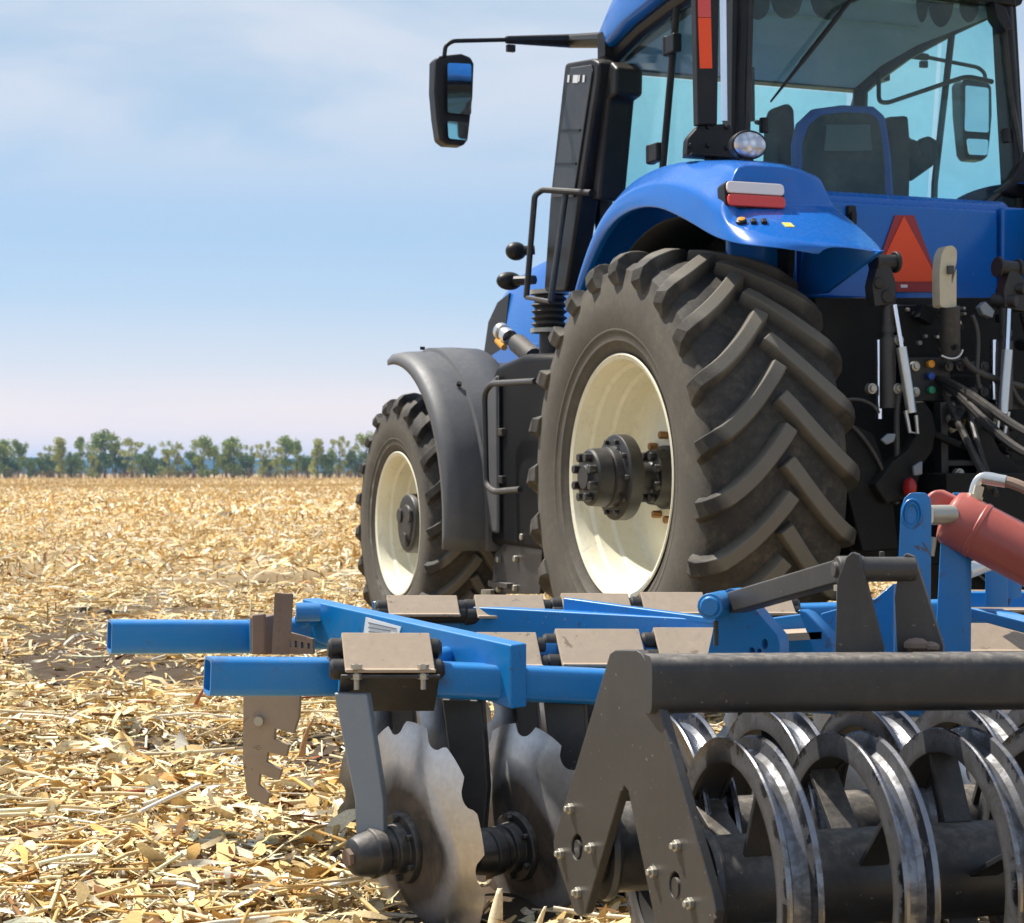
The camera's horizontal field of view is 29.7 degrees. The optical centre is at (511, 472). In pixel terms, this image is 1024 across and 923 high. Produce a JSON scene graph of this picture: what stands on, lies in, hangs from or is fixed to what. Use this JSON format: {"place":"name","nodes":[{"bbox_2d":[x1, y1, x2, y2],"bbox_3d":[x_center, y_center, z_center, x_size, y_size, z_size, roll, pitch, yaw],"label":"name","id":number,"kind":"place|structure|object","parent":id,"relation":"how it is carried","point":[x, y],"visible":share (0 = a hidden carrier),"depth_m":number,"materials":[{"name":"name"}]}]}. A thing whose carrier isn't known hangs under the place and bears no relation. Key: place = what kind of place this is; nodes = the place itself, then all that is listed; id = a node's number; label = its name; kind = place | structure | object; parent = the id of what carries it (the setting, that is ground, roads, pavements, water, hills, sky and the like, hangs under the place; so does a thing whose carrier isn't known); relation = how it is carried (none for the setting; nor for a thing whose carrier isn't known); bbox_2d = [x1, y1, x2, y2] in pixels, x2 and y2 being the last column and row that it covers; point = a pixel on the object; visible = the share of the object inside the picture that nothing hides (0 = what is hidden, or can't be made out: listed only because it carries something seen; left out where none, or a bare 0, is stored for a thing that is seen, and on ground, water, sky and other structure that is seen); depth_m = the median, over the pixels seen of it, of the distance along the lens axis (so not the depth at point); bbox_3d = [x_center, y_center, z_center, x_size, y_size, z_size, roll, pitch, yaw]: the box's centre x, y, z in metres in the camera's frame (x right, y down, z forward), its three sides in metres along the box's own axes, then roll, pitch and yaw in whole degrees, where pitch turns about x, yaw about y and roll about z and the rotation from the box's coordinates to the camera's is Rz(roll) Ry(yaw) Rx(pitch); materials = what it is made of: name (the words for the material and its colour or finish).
{"place":"outdoors","nodes":[
{"label":"outdoors","id":0,"kind":"place"},
{"bbox_2d":[0,457,363,473],"bbox_3d":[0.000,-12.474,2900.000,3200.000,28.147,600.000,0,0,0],"label":"wooded hills","id":1,"kind":"structure","parent":0,"point":[210,466],"depth_m":2633.89,"materials":[{"name":"green plant"}]},
{"bbox_2d":[0,474,989,922],"bbox_3d":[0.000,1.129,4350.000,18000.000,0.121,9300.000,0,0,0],"label":"stubble field","id":2,"kind":"structure","parent":0,"point":[514,904],"depth_m":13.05,"materials":[{"name":"beige plant"}]},
{"bbox_2d":[0,438,14,476],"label":"tree","id":3,"kind":"object","parent":2,"relation":"on","point":[5,446],"visible":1,"depth_m":404.12,"materials":[{"name":"green plant"}]},
{"bbox_2d":[0,454,21,477],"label":"bush","id":4,"kind":"object","parent":2,"relation":"on","point":[13,464],"visible":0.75,"depth_m":405.57,"materials":[{"name":"green plant"}]},
{"bbox_2d":[9,438,29,474],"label":"tree","id":5,"kind":"object","parent":2,"relation":"on","point":[20,450],"visible":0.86,"depth_m":416.22,"materials":[{"name":"green plant"}]},
{"bbox_2d":[18,456,37,478],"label":"bush","id":6,"kind":"object","parent":2,"relation":"on","point":[29,465],"visible":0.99,"depth_m":392.01,"materials":[{"name":"green plant"}]},
{"bbox_2d":[31,457,52,477],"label":"bush","id":7,"kind":"object","parent":2,"relation":"on","point":[40,463],"visible":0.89,"depth_m":404.75,"materials":[{"name":"green plant"}]},
{"bbox_2d":[37,445,53,476],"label":"tree","id":8,"kind":"object","parent":2,"relation":"on","point":[40,453],"visible":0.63,"depth_m":416.48,"materials":[{"name":"green plant"}]},
{"bbox_2d":[43,455,66,476],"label":"bush","id":9,"kind":"object","parent":2,"relation":"on","point":[52,463],"visible":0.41,"depth_m":414.96,"materials":[{"name":"green plant"}]},
{"bbox_2d":[50,436,70,478],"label":"tree","id":10,"kind":"object","parent":2,"relation":"on","point":[60,451],"visible":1,"depth_m":392.31,"materials":[{"name":"green plant"}]},
{"bbox_2d":[63,451,81,477],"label":"bush","id":11,"kind":"object","parent":2,"relation":"on","point":[72,461],"visible":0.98,"depth_m":391.39,"materials":[{"name":"green plant"}]},
{"bbox_2d":[73,435,86,477],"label":"tree","id":12,"kind":"object","parent":2,"relation":"on","point":[79,442],"visible":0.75,"depth_m":405.23,"materials":[{"name":"green plant"}]},
{"bbox_2d":[75,605,92,611],"bbox_3d":[-3.492,1.124,15.731,0.154,0.091,0.125,0,0,0],"label":"soil clod","id":13,"kind":"object","parent":2,"relation":"on","point":[82,608],"visible":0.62,"depth_m":15.69,"materials":[{"name":"brown soil"}]},
{"bbox_2d":[86,447,98,478],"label":"tree","id":14,"kind":"object","parent":2,"relation":"on","point":[92,457],"visible":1,"depth_m":392.44,"materials":[{"name":"green plant"}]},
{"bbox_2d":[82,451,115,477],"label":"bush","id":15,"kind":"object","parent":2,"relation":"on","point":[105,462],"visible":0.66,"depth_m":406.65,"materials":[{"name":"green plant"}]},
{"bbox_2d":[84,429,122,477],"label":"tree","id":16,"kind":"object","parent":2,"relation":"on","point":[101,440],"visible":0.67,"depth_m":415.23,"materials":[{"name":"green plant"}]},
{"bbox_2d":[97,608,112,614],"bbox_3d":[-3.288,1.125,15.591,0.127,0.069,0.088,0,0,0],"label":"soil clod","id":17,"kind":"object","parent":2,"relation":"on","point":[107,611],"visible":0.84,"depth_m":15.57,"materials":[{"name":"brown soil"}]},
{"bbox_2d":[108,441,121,471],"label":"tree","id":18,"kind":"object","parent":2,"relation":"on","point":[114,454],"visible":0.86,"depth_m":415.77,"materials":[{"name":"green plant"}]},
{"bbox_2d":[115,454,130,477],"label":"bush","id":19,"kind":"object","parent":2,"relation":"on","point":[120,464],"visible":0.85,"depth_m":415.84,"materials":[{"name":"green plant"}]},
{"bbox_2d":[118,437,145,477],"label":"tree","id":20,"kind":"object","parent":2,"relation":"on","point":[130,442],"visible":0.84,"depth_m":405.50,"materials":[{"name":"green plant"}]},
{"bbox_2d":[133,450,159,478],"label":"tree","id":21,"kind":"object","parent":2,"relation":"on","point":[142,461],"visible":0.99,"depth_m":391.10,"materials":[{"name":"green plant"}]},
{"bbox_2d":[147,444,155,475],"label":"tree","id":22,"kind":"object","parent":2,"relation":"on","point":[152,450],"visible":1,"depth_m":392.36,"materials":[{"name":"green plant"}]},
{"bbox_2d":[152,457,171,477],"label":"bush","id":23,"kind":"object","parent":2,"relation":"on","point":[162,463],"visible":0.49,"depth_m":416.24,"materials":[{"name":"green plant"}]},
{"bbox_2d":[157,440,182,476],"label":"tree","id":24,"kind":"object","parent":2,"relation":"on","point":[167,452],"visible":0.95,"depth_m":405.44,"materials":[{"name":"green plant"}]},
{"bbox_2d":[170,444,185,477],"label":"tree","id":25,"kind":"object","parent":2,"relation":"on","point":[181,461],"visible":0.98,"depth_m":406.67,"materials":[{"name":"green plant"}]},
{"bbox_2d":[0,468,360,478],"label":"dry grass verge","id":26,"kind":"structure","parent":2,"relation":"on","point":[114,475],"depth_m":404.93,"materials":[{"name":"beige plant"}]},
{"bbox_2d":[181,450,207,477],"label":"tree","id":27,"kind":"object","parent":2,"relation":"on","point":[189,455],"visible":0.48,"depth_m":414.97,"materials":[{"name":"green plant"}]},
{"bbox_2d":[194,689,203,704],"bbox_3d":[-1.376,0.975,8.597,0.085,0.115,0.009,0,0,0],"label":"stalk stub","id":28,"kind":"object","parent":2,"relation":"on","point":[198,698],"visible":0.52,"depth_m":8.60,"materials":[{"name":"plant"}]},
{"bbox_2d":[189,435,218,477],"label":"tree","id":29,"kind":"object","parent":2,"relation":"on","point":[205,445],"visible":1,"depth_m":391.37,"materials":[{"name":"green plant"}]},
{"bbox_2d":[208,444,221,476],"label":"tree","id":30,"kind":"object","parent":2,"relation":"on","point":[215,471],"visible":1,"depth_m":391.41,"materials":[{"name":"green plant"}]},
{"bbox_2d":[213,452,239,477],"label":"bush","id":31,"kind":"object","parent":2,"relation":"on","point":[225,461],"visible":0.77,"depth_m":406.32,"materials":[{"name":"green plant"}]},
{"bbox_2d":[218,436,244,477],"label":"tree","id":32,"kind":"object","parent":2,"relation":"on","point":[231,445],"visible":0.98,"depth_m":405.03,"materials":[{"name":"green plant"}]},
{"bbox_2d":[235,452,254,477],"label":"bush","id":33,"kind":"object","parent":2,"relation":"on","point":[243,460],"visible":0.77,"depth_m":415.06,"materials":[{"name":"green plant"}]},
{"bbox_2d":[244,445,256,477],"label":"tree","id":34,"kind":"object","parent":2,"relation":"on","point":[251,453],"visible":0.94,"depth_m":415.93,"materials":[{"name":"green plant"}]},
{"bbox_2d":[254,441,271,478],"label":"tree","id":35,"kind":"object","parent":2,"relation":"on","point":[262,469],"visible":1,"depth_m":392.08,"materials":[{"name":"green plant"}]},
{"bbox_2d":[258,456,278,477],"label":"bush","id":36,"kind":"object","parent":2,"relation":"on","point":[270,468],"visible":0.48,"depth_m":406.16,"materials":[{"name":"green plant"}]},
{"bbox_2d":[267,446,285,477],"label":"tree","id":37,"kind":"object","parent":2,"relation":"on","point":[274,463],"visible":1,"depth_m":391.67,"materials":[{"name":"green plant"}]},
{"bbox_2d":[275,435,301,476],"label":"tree","id":38,"kind":"object","parent":2,"relation":"on","point":[286,443],"visible":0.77,"depth_m":414.92,"materials":[{"name":"green plant"}]},
{"bbox_2d":[291,441,302,477],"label":"tree","id":39,"kind":"object","parent":2,"relation":"on","point":[298,457],"visible":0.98,"depth_m":407.54,"materials":[{"name":"green plant"}]},
{"bbox_2d":[299,720,312,756],"bbox_3d":[-0.704,0.906,6.597,0.052,0.125,0.011,0,0,-6],"label":"stalk stub","id":40,"kind":"object","parent":2,"relation":"on","point":[302,750],"visible":1,"depth_m":6.59,"materials":[{"name":"plant"}]},
{"bbox_2d":[300,453,315,477],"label":"bush","id":41,"kind":"object","parent":2,"relation":"on","point":[306,462],"visible":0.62,"depth_m":414.57,"materials":[{"name":"green plant"}]},
{"bbox_2d":[307,438,325,477],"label":"tree","id":42,"kind":"object","parent":2,"relation":"on","point":[318,449],"visible":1,"depth_m":391.62,"materials":[{"name":"green plant"}]},
{"bbox_2d":[317,449,339,477],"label":"tree","id":43,"kind":"object","parent":2,"relation":"on","point":[328,459],"visible":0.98,"depth_m":391.04,"materials":[{"name":"green plant"}]},
{"bbox_2d":[327,436,349,477],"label":"tree","id":44,"kind":"object","parent":2,"relation":"on","point":[338,466],"visible":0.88,"depth_m":406.44,"materials":[{"name":"green plant"}]},
{"bbox_2d":[343,441,357,477],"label":"tree","id":45,"kind":"object","parent":2,"relation":"on","point":[353,448],"visible":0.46,"depth_m":416.07,"materials":[{"name":"green plant"}]},
{"bbox_2d":[341,451,365,477],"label":"bush","id":46,"kind":"object","parent":2,"relation":"on","point":[352,457],"visible":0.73,"depth_m":407.22,"materials":[{"name":"green plant"}]},
{"bbox_2d":[355,430,372,462],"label":"tree","id":47,"kind":"object","parent":2,"relation":"on","point":[362,438],"visible":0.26,"depth_m":391.50,"materials":[{"name":"green plant"}]},
{"bbox_2d":[488,888,502,922],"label":"stalk","id":48,"kind":"object","parent":2,"relation":"on","point":[496,911],"visible":1,"depth_m":4.61,"materials":[{"name":"plant"}]},
{"bbox_2d":[536,906,546,922],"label":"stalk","id":49,"kind":"object","parent":2,"relation":"on","point":[541,917],"visible":1,"depth_m":4.60,"materials":[{"name":"plant"}]},
{"bbox_2d":[107,472,1023,922],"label":"disc harrow","id":50,"kind":"object","parent":2,"relation":"on","point":[589,764],"visible":1,"depth_m":4.49,"materials":[{"name":"blue paint"}]},
{"bbox_2d":[355,0,1023,609],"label":"tractor","id":51,"kind":"object","parent":2,"relation":"on","point":[729,362],"visible":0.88,"depth_m":9.18,"materials":[{"name":"blue paint"}]},
{"bbox_2d":[0,0,1023,459],"label":"sky","id":52,"kind":"structure","parent":0,"point":[220,220],"materials":[{"name":"blue"}]}
]}

